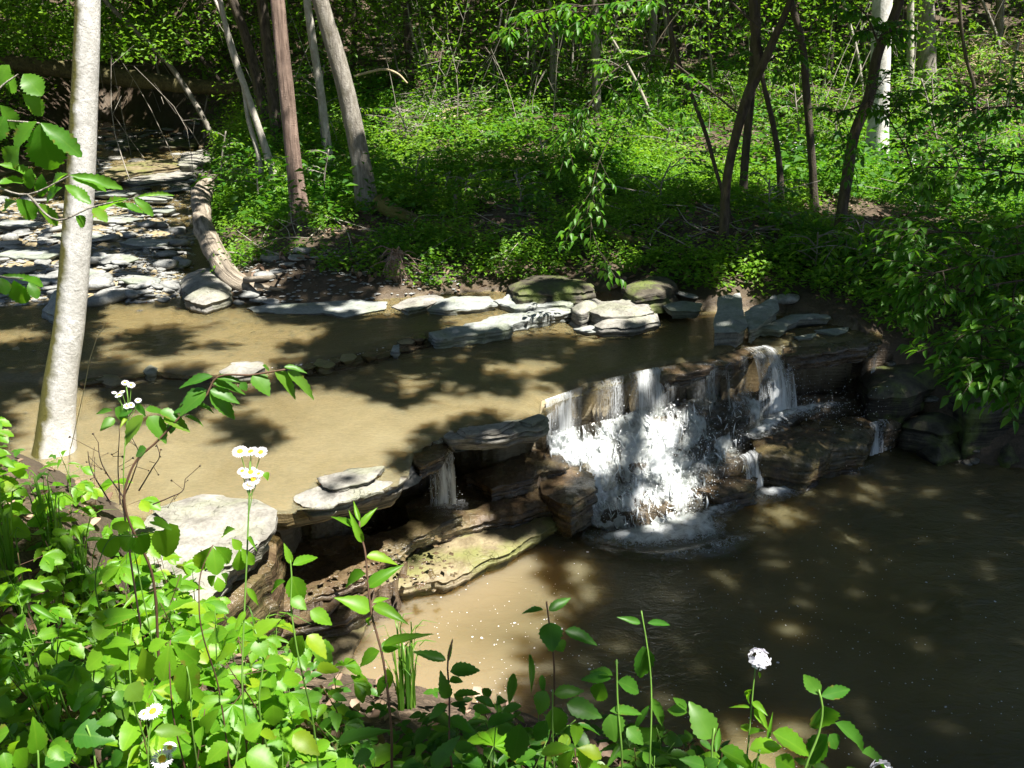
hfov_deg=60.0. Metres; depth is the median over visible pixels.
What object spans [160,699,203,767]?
heart leaf herb
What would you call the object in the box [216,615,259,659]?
lance leaf herb
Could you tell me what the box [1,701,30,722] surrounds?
heart leaf herb
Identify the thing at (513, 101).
understory shrub
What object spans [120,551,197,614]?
creeper
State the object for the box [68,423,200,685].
seed stalks
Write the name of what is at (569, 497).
ledge slab
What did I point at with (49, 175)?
creek water
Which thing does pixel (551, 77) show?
forest tree
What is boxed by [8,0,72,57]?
sapling
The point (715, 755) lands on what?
heart leaf herb
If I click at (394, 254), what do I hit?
root ball
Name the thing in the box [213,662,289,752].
wingstem plant
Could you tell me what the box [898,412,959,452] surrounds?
shore boulder
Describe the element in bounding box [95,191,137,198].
shale sheet
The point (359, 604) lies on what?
wingstem plant
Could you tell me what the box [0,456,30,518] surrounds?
wingstem plant
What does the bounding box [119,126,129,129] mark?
creek stone
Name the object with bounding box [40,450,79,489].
lance leaf herb
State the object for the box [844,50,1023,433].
beech tree
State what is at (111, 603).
creeper
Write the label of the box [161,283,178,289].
flat stone
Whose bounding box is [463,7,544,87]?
sapling
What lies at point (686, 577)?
foam flecks
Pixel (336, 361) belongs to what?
step stone
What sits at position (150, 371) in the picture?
step stone
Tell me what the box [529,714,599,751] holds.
lance leaf herb
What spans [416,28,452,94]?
sapling
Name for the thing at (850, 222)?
understory shrub
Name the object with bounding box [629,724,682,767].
heart leaf herb
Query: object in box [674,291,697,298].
flat stone
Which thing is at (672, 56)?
forest tree
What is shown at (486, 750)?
wingstem plant
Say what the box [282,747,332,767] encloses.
lance leaf herb
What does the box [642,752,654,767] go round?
wingstem plant
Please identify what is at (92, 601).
wingstem plant
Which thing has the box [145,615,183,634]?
wingstem plant
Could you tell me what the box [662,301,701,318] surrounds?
shore slab
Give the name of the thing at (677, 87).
understory shrub
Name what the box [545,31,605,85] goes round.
understory shrub
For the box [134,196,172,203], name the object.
shale sheet
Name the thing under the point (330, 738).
wingstem plant
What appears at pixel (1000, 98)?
understory shrub
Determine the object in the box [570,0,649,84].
sapling
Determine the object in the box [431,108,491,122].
pale branch
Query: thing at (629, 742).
heart leaf herb
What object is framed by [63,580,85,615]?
heart leaf herb
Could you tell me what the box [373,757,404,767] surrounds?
lance leaf herb
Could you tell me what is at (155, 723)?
lance leaf herb
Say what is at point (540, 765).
wingstem plant
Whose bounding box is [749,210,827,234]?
understory shrub
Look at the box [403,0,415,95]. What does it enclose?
forest tree
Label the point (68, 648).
creeper
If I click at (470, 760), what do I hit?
creeper
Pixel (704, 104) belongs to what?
understory shrub
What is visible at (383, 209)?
mossy log
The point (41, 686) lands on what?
grass tuft
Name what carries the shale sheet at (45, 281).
on the gravel
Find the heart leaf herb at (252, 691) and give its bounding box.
[240,651,289,728]
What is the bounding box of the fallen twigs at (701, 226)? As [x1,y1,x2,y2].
[204,79,1021,269]
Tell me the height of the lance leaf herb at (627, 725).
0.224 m
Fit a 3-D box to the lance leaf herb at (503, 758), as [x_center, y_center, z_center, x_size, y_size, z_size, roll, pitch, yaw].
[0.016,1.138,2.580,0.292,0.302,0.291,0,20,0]
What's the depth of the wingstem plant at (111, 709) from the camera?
2.59 m
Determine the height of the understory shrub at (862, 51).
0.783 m
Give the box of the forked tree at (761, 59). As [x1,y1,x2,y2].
[488,0,809,289]
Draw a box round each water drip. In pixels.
[782,347,800,393]
[870,341,876,372]
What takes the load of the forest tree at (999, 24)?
on the ground at (592, 412)
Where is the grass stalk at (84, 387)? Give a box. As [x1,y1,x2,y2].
[70,323,105,448]
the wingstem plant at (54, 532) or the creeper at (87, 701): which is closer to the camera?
the creeper at (87, 701)
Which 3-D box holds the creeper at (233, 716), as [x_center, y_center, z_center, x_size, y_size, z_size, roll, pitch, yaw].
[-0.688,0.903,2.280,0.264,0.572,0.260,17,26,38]
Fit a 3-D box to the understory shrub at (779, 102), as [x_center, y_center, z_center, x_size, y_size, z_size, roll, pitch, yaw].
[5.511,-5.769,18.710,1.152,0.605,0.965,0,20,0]
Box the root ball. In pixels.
[369,245,424,282]
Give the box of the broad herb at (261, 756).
[206,722,319,767]
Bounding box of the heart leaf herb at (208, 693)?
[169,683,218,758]
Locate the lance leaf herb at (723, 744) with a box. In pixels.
[700,740,730,756]
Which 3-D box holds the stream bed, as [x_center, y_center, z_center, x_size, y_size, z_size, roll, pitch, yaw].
[-0.784,0.350,6.536,1.368,0.190,3.336,16,25,37]
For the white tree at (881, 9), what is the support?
on the ground at (592, 412)
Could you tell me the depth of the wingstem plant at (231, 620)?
3.59 m
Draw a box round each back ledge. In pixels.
[856,363,950,447]
[946,376,1023,458]
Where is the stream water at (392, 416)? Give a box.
[0,234,885,517]
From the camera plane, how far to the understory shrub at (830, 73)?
19.74 m
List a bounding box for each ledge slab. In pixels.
[99,159,180,184]
[106,139,198,151]
[120,170,206,186]
[127,494,277,625]
[177,150,214,171]
[216,531,286,642]
[277,585,380,649]
[281,509,462,622]
[288,625,366,671]
[294,465,421,520]
[381,517,556,599]
[405,468,551,549]
[412,438,448,479]
[443,415,549,452]
[464,447,568,501]
[540,462,597,538]
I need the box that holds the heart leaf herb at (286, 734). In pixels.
[253,672,337,761]
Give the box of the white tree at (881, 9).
[864,0,892,170]
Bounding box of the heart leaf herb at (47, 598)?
[32,587,77,624]
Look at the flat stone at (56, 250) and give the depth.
11.34 m
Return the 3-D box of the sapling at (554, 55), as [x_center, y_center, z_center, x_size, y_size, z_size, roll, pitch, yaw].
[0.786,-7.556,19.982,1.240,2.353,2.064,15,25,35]
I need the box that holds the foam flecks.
[272,347,1017,766]
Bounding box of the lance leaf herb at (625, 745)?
[617,740,653,765]
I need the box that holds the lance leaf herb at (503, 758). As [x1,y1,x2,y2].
[494,730,551,767]
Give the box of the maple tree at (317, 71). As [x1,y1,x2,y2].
[303,0,334,169]
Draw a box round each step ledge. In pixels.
[79,372,219,387]
[288,342,431,374]
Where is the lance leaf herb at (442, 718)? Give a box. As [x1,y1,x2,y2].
[425,711,485,767]
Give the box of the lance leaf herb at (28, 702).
[8,625,103,763]
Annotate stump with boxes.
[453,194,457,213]
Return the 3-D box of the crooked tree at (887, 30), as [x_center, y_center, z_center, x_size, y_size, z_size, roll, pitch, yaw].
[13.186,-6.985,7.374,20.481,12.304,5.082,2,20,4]
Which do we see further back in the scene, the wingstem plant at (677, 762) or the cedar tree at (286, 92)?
the cedar tree at (286, 92)
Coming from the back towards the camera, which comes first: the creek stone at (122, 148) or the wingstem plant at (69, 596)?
the creek stone at (122, 148)
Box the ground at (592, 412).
[0,0,1023,767]
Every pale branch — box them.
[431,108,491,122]
[436,106,458,118]
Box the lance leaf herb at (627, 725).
[597,720,641,744]
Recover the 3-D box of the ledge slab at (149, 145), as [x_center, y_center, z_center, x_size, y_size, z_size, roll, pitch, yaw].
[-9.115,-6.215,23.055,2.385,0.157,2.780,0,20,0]
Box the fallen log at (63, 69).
[0,54,240,95]
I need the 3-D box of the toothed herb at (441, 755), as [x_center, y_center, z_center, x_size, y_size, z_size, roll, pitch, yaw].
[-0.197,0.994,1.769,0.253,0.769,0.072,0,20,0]
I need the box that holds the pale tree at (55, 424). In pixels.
[31,0,100,458]
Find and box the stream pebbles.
[1,248,178,350]
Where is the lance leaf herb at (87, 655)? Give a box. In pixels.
[66,654,114,711]
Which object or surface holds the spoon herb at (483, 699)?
on the ground at (592, 412)
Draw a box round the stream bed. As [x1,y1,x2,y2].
[276,400,546,529]
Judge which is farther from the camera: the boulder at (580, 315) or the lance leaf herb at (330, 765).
the boulder at (580, 315)
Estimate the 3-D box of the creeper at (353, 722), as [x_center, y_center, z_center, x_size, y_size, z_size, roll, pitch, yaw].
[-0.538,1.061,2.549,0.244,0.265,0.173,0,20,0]
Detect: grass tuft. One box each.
[0,475,33,615]
[1,600,68,722]
[9,463,95,582]
[28,509,110,613]
[232,605,308,660]
[367,613,436,710]
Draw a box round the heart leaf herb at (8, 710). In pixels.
[0,694,48,767]
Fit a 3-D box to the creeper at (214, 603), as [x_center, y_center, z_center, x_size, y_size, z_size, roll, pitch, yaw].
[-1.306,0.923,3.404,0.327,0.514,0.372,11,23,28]
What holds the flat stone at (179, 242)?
on the gravel
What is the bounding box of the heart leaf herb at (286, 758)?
[277,752,306,767]
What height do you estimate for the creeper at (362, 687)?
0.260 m
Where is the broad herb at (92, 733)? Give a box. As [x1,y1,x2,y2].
[45,681,185,767]
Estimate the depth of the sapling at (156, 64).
25.93 m
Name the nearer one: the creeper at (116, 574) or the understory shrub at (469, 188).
the creeper at (116, 574)
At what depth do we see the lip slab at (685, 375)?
7.70 m
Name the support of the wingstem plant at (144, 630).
on the ground at (592, 412)
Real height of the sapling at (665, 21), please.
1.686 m
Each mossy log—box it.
[373,194,495,244]
[568,134,601,175]
[592,219,646,244]
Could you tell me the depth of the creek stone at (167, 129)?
25.52 m
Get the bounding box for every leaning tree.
[102,0,214,146]
[144,0,238,112]
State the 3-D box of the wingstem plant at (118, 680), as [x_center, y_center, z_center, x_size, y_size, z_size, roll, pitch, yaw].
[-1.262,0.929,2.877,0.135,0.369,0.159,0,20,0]
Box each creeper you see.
[0,416,11,428]
[0,429,28,516]
[0,474,18,484]
[0,548,71,659]
[0,623,114,748]
[0,628,89,690]
[15,484,66,505]
[44,645,135,752]
[46,465,96,540]
[51,554,119,628]
[73,480,103,512]
[73,676,191,767]
[81,532,164,646]
[99,478,160,538]
[107,552,136,611]
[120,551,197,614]
[130,574,228,656]
[131,552,178,615]
[136,626,200,767]
[141,599,220,721]
[169,596,230,637]
[170,664,258,767]
[190,624,298,767]
[218,635,281,702]
[249,639,333,724]
[257,618,311,670]
[279,709,364,767]
[304,658,371,729]
[402,752,483,767]
[425,738,482,767]
[430,720,492,752]
[467,727,525,767]
[541,723,601,767]
[590,713,607,725]
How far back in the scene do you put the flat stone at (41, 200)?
15.18 m
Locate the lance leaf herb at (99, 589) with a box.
[73,579,129,614]
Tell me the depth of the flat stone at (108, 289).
9.48 m
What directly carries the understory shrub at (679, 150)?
on the ground at (592, 412)
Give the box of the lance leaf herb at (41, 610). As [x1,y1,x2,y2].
[0,567,71,666]
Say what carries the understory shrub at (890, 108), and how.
on the ground at (592, 412)
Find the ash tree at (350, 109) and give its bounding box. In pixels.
[312,0,376,211]
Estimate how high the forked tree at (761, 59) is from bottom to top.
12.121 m
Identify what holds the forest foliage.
on the ground at (592, 412)
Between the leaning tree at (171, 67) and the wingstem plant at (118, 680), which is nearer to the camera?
the wingstem plant at (118, 680)
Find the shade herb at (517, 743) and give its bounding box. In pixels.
[488,684,601,767]
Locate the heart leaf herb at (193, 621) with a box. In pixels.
[165,567,218,687]
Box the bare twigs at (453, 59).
[96,0,1016,179]
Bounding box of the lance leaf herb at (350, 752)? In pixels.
[336,743,371,762]
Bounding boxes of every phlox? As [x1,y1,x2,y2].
[729,647,772,754]
[869,759,892,767]
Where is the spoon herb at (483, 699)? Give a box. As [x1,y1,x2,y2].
[473,654,545,767]
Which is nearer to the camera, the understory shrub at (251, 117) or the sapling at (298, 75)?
the sapling at (298, 75)
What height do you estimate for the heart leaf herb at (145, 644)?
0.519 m
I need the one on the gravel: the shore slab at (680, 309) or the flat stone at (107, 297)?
the flat stone at (107, 297)
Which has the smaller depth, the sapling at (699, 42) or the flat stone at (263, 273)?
the flat stone at (263, 273)
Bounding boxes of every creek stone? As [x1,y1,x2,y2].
[96,157,110,161]
[107,156,125,159]
[108,142,132,144]
[113,145,127,150]
[118,132,134,135]
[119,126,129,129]
[127,158,144,161]
[128,186,152,189]
[129,190,151,197]
[146,132,164,134]
[154,190,184,192]
[158,138,174,140]
[161,127,173,130]
[168,132,181,135]
[168,182,191,187]
[171,183,190,189]
[182,130,192,133]
[187,171,203,177]
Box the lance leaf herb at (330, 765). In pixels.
[296,750,336,767]
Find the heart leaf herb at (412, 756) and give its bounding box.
[400,755,431,767]
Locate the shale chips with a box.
[281,526,457,591]
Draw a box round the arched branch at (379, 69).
[354,68,407,83]
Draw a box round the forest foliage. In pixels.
[0,0,1023,136]
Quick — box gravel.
[0,195,459,305]
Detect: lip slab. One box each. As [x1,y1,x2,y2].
[658,345,758,392]
[781,334,882,371]
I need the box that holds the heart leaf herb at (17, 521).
[0,478,30,537]
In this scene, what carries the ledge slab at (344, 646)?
on the ground at (592, 412)
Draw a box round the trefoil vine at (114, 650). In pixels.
[86,607,155,767]
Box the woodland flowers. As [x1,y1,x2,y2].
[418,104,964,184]
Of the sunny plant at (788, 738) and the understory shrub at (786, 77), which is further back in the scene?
the understory shrub at (786, 77)
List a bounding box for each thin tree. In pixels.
[664,0,734,228]
[739,36,755,202]
[758,0,784,210]
[790,1,819,212]
[842,1,863,94]
[957,0,976,147]
[980,0,1002,67]
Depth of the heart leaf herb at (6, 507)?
3.78 m
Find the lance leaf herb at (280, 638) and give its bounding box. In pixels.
[269,635,288,642]
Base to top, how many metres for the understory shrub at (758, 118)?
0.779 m
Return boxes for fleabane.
[112,380,159,683]
[138,703,162,767]
[151,741,176,767]
[232,445,269,748]
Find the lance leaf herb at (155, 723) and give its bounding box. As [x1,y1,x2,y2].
[123,718,178,767]
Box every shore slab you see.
[247,299,386,317]
[391,295,443,314]
[427,296,497,315]
[428,307,571,348]
[493,294,573,312]
[573,325,596,334]
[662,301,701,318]
[713,293,747,347]
[744,295,778,342]
[760,313,831,336]
[793,333,815,340]
[814,327,848,336]
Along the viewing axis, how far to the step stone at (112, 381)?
7.10 m
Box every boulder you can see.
[42,290,56,322]
[179,268,232,314]
[505,275,595,306]
[568,298,600,328]
[588,299,653,325]
[594,313,660,336]
[621,276,677,312]
[880,418,902,452]
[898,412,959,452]
[916,442,961,465]
[997,443,1019,467]
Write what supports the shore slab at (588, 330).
on the stream water at (392, 416)
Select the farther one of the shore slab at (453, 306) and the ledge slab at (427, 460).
the shore slab at (453, 306)
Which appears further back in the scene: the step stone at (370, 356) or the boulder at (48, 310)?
the boulder at (48, 310)
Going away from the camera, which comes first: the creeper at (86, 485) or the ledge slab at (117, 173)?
the creeper at (86, 485)
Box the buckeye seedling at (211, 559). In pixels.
[192,526,254,767]
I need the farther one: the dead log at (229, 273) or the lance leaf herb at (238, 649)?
the dead log at (229, 273)
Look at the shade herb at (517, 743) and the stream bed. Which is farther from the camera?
the stream bed
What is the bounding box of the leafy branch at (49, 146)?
[0,65,173,303]
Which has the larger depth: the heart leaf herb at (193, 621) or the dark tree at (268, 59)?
the dark tree at (268, 59)
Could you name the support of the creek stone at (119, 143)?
on the ground at (592, 412)
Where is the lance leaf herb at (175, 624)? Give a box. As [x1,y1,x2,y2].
[123,582,179,629]
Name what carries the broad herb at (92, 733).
on the ground at (592, 412)
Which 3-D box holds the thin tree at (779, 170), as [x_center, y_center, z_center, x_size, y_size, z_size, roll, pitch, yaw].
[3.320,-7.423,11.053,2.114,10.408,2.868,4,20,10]
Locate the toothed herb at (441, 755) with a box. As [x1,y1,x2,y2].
[338,725,473,767]
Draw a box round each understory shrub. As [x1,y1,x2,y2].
[189,95,217,138]
[191,130,247,189]
[216,155,287,196]
[240,102,279,132]
[295,82,332,114]
[302,149,334,203]
[329,108,377,142]
[374,96,432,141]
[388,148,449,190]
[425,80,463,107]
[429,40,481,80]
[440,166,502,207]
[465,61,500,85]
[465,126,507,150]
[494,166,552,211]
[497,97,539,124]
[510,43,547,79]
[510,135,562,173]
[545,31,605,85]
[551,98,612,127]
[606,57,646,87]
[606,115,648,144]
[619,151,722,203]
[621,114,707,164]
[644,73,678,113]
[660,82,709,102]
[673,88,725,133]
[694,64,747,96]
[716,82,758,115]
[732,32,777,73]
[733,170,807,224]
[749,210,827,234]
[753,95,799,122]
[753,113,800,153]
[765,60,801,88]
[776,228,865,280]
[781,90,838,122]
[789,213,908,288]
[795,114,854,146]
[800,43,854,105]
[820,213,916,252]
[833,50,867,80]
[881,135,965,193]
[889,107,928,138]
[889,228,953,270]
[895,68,961,133]
[899,144,960,164]
[921,247,1010,289]
[934,118,1002,156]
[938,130,1023,186]
[948,96,1021,162]
[952,222,1023,273]
[982,87,1022,129]
[993,122,1023,153]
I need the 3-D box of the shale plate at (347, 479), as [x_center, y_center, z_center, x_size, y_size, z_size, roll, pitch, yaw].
[-0.980,0.581,5.494,0.427,0.043,0.244,-10,22,-26]
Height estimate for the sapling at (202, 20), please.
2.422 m
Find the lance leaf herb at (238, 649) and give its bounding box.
[228,624,251,673]
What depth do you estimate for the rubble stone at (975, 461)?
7.95 m
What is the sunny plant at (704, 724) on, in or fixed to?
on the ground at (592, 412)
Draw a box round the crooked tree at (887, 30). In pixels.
[806,0,926,251]
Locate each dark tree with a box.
[227,0,269,142]
[256,0,283,153]
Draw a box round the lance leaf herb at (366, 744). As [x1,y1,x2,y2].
[351,740,370,767]
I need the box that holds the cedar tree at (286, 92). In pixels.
[270,0,310,226]
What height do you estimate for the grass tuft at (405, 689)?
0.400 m
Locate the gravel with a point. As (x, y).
(121, 249)
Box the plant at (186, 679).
[173,663,229,767]
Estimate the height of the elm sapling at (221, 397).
1.187 m
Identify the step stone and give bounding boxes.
[96,374,123,388]
[143,365,158,380]
[219,361,264,383]
[286,365,305,375]
[301,363,315,375]
[313,359,335,374]
[330,357,341,366]
[340,353,356,364]
[360,349,378,363]
[390,344,399,358]
[397,338,415,346]
[411,333,426,344]
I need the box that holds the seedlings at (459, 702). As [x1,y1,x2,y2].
[0,445,673,767]
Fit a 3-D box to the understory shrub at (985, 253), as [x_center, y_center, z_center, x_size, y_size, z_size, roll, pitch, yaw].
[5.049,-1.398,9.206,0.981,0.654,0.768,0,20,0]
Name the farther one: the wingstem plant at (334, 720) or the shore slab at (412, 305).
the shore slab at (412, 305)
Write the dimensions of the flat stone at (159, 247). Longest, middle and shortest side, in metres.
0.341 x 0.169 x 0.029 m
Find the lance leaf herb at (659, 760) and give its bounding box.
[616,756,672,767]
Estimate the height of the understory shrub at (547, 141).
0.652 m
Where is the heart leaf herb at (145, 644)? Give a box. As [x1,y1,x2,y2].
[123,632,164,684]
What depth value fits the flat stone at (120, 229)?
12.64 m
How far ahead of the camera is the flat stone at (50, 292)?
9.32 m
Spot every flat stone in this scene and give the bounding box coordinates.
[0,196,6,202]
[0,240,22,244]
[2,233,18,240]
[3,245,24,248]
[3,267,36,273]
[11,228,29,233]
[18,232,33,235]
[34,259,51,264]
[36,199,52,202]
[36,239,54,244]
[38,232,52,235]
[40,225,61,232]
[40,284,56,289]
[44,270,57,277]
[46,289,56,294]
[49,248,59,252]
[87,290,126,306]
[88,272,113,289]
[90,257,100,264]
[92,237,116,241]
[93,252,105,255]
[95,288,115,294]
[100,254,120,263]
[101,234,120,241]
[103,282,115,287]
[110,259,129,264]
[112,272,144,275]
[115,227,126,231]
[118,275,133,283]
[122,231,135,238]
[123,289,140,297]
[127,284,140,288]
[128,209,141,214]
[136,280,156,287]
[136,289,154,294]
[138,220,156,227]
[142,246,166,248]
[150,283,163,288]
[152,222,168,227]
[153,259,178,269]
[155,250,178,256]
[157,297,170,301]
[158,289,174,291]
[160,280,180,293]
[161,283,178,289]
[168,227,187,234]
[168,239,190,245]
[173,256,183,259]
[179,259,190,267]
[232,299,244,304]
[238,290,261,297]
[249,296,266,302]
[253,271,274,280]
[260,252,280,261]
[262,298,279,303]
[270,269,284,273]
[279,262,294,266]
[288,254,304,260]
[292,247,311,253]
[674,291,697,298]
[777,293,799,304]
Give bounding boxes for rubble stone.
[884,360,895,365]
[923,395,939,402]
[961,459,972,464]
[969,458,979,464]
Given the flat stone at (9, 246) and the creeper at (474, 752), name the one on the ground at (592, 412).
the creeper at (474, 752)
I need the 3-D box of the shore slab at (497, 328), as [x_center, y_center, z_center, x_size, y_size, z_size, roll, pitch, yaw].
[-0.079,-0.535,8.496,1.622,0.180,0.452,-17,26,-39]
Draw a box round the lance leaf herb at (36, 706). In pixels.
[0,662,135,767]
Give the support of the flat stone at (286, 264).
on the ground at (592, 412)
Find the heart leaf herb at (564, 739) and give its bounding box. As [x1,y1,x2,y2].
[537,734,572,767]
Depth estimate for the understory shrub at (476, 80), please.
21.34 m
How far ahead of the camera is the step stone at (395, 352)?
7.72 m
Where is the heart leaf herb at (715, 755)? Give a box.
[702,751,721,767]
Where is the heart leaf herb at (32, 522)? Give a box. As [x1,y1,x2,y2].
[27,492,84,556]
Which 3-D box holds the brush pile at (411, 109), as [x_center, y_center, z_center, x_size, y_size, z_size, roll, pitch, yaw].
[-1.567,-5.777,18.271,4.078,1.857,5.749,0,20,0]
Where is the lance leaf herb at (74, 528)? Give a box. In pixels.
[60,513,114,592]
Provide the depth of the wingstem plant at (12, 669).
2.68 m
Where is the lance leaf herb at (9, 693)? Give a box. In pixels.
[0,601,27,750]
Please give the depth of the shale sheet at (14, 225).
12.94 m
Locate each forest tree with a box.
[16,0,31,54]
[130,0,141,62]
[349,0,357,69]
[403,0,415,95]
[464,0,471,92]
[505,0,515,66]
[547,0,553,104]
[590,0,602,117]
[643,0,656,70]
[667,0,674,90]
[826,0,834,83]
[991,0,1003,56]
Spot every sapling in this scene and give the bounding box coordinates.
[1,0,59,52]
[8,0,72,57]
[68,6,168,86]
[96,364,313,681]
[101,3,205,73]
[168,0,250,68]
[273,65,362,149]
[362,25,417,91]
[369,0,452,90]
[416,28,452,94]
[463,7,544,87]
[485,8,576,87]
[519,0,576,100]
[535,11,610,75]
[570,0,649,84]
[576,24,673,133]
[647,1,699,62]
[664,0,767,116]
[724,26,816,100]
[759,83,846,143]
[892,66,986,150]
[965,34,1023,132]
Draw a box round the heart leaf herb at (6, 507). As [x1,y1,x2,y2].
[0,448,20,521]
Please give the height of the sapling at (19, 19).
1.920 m
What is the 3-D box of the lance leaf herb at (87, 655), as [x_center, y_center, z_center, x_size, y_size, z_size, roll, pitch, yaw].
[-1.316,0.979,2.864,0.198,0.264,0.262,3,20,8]
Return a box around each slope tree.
[906,0,914,104]
[914,0,937,99]
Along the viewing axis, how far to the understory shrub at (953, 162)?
12.32 m
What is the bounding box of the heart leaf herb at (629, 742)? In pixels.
[624,738,635,746]
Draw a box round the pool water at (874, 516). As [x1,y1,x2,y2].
[278,447,1023,767]
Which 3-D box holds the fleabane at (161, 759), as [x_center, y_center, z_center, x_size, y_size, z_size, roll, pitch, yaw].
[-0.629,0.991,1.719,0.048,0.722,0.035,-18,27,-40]
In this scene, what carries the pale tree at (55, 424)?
on the ground at (592, 412)
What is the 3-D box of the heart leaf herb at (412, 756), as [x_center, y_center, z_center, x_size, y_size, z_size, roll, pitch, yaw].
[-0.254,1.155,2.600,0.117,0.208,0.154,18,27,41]
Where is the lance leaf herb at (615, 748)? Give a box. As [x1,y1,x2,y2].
[600,731,676,765]
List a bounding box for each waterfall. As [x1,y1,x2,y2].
[421,440,462,508]
[545,367,766,551]
[712,361,731,408]
[737,345,888,433]
[741,448,792,496]
[870,419,890,455]
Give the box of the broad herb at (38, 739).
[0,717,64,767]
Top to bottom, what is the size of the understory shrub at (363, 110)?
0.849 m
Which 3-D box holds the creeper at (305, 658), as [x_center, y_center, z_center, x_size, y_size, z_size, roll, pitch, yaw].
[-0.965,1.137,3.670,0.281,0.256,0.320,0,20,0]
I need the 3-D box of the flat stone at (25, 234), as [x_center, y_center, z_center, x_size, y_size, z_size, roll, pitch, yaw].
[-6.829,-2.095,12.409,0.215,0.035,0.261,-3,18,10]
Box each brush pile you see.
[364,63,530,143]
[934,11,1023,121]
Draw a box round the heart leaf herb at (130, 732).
[101,632,172,767]
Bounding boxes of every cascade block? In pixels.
[697,465,757,513]
[750,414,875,493]
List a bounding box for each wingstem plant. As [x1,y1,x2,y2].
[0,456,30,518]
[0,570,17,627]
[0,642,25,718]
[0,694,25,727]
[1,593,65,729]
[6,677,55,722]
[26,724,93,767]
[30,520,80,624]
[31,476,74,519]
[36,491,92,581]
[39,541,84,626]
[55,581,88,609]
[72,598,96,657]
[79,588,128,633]
[83,584,108,623]
[85,608,94,646]
[93,635,133,718]
[100,630,132,712]
[103,702,123,736]
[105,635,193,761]
[113,592,177,665]
[114,591,146,682]
[138,599,215,717]
[140,554,193,625]
[140,576,193,666]
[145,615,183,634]
[172,709,234,767]
[175,567,214,626]
[195,610,251,695]
[207,618,338,746]
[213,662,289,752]
[216,614,241,665]
[257,713,279,741]
[271,544,331,767]
[301,688,364,749]
[313,689,349,738]
[317,728,402,767]
[325,732,362,748]
[332,501,431,767]
[349,743,374,767]
[395,713,458,753]
[413,638,479,767]
[462,728,497,767]
[485,722,517,767]
[496,717,544,767]
[515,740,570,767]
[522,598,596,767]
[538,763,551,767]
[551,746,600,767]
[581,659,643,767]
[583,719,603,733]
[597,763,632,767]
[617,611,669,767]
[637,743,689,766]
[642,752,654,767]
[644,727,688,767]
[677,733,704,754]
[679,730,710,755]
[698,755,739,767]
[713,742,722,759]
[793,758,828,767]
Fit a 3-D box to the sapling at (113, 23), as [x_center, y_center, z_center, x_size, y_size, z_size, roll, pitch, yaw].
[-12.045,-10.382,27.162,3.008,2.429,2.248,0,20,0]
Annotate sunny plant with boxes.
[668,697,720,767]
[720,726,808,767]
[803,674,884,767]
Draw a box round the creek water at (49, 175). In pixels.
[0,120,206,229]
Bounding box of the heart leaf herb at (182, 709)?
[153,684,209,767]
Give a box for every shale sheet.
[0,220,44,229]
[0,249,59,259]
[6,275,55,288]
[51,232,104,239]
[89,269,105,274]
[91,254,138,265]
[93,215,143,224]
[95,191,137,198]
[118,275,160,286]
[119,238,169,249]
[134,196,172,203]
[142,207,175,215]
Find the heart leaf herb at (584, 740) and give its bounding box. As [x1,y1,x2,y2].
[564,726,589,767]
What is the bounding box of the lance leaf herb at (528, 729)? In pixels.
[524,714,565,761]
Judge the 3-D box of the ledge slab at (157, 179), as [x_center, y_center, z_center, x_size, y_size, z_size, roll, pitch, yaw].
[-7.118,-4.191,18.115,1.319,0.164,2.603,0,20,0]
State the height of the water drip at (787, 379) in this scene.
0.602 m
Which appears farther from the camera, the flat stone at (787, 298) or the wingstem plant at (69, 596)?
the flat stone at (787, 298)
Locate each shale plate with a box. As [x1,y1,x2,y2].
[153,499,219,525]
[201,534,258,571]
[288,601,340,628]
[317,466,384,491]
[457,421,514,437]
[519,414,545,427]
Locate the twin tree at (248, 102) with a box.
[213,0,282,186]
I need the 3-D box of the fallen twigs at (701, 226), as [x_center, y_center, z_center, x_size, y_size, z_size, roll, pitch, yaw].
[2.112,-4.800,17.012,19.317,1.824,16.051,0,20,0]
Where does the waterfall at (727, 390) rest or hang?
on the ground at (592, 412)
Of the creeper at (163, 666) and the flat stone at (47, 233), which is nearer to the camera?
the creeper at (163, 666)
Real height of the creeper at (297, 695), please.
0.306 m
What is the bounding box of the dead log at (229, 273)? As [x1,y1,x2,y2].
[190,173,282,290]
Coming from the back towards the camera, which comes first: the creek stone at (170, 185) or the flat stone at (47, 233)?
the creek stone at (170, 185)
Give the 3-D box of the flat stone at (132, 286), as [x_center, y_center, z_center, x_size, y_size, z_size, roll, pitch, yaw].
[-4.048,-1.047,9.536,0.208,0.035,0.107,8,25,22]
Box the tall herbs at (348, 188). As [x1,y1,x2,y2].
[190,19,1023,237]
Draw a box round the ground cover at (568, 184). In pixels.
[0,22,1023,421]
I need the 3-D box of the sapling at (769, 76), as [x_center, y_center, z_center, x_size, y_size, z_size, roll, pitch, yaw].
[5.307,-6.595,18.742,1.952,1.842,1.291,0,20,0]
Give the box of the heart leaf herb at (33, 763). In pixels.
[0,745,49,767]
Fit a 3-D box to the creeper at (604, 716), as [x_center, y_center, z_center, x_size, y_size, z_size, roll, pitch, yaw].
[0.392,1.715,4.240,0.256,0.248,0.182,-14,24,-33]
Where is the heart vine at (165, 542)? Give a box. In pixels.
[95,516,179,745]
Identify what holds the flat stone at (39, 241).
on the ground at (592, 412)
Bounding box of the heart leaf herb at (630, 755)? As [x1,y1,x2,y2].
[616,748,653,767]
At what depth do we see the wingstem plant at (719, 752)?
3.86 m

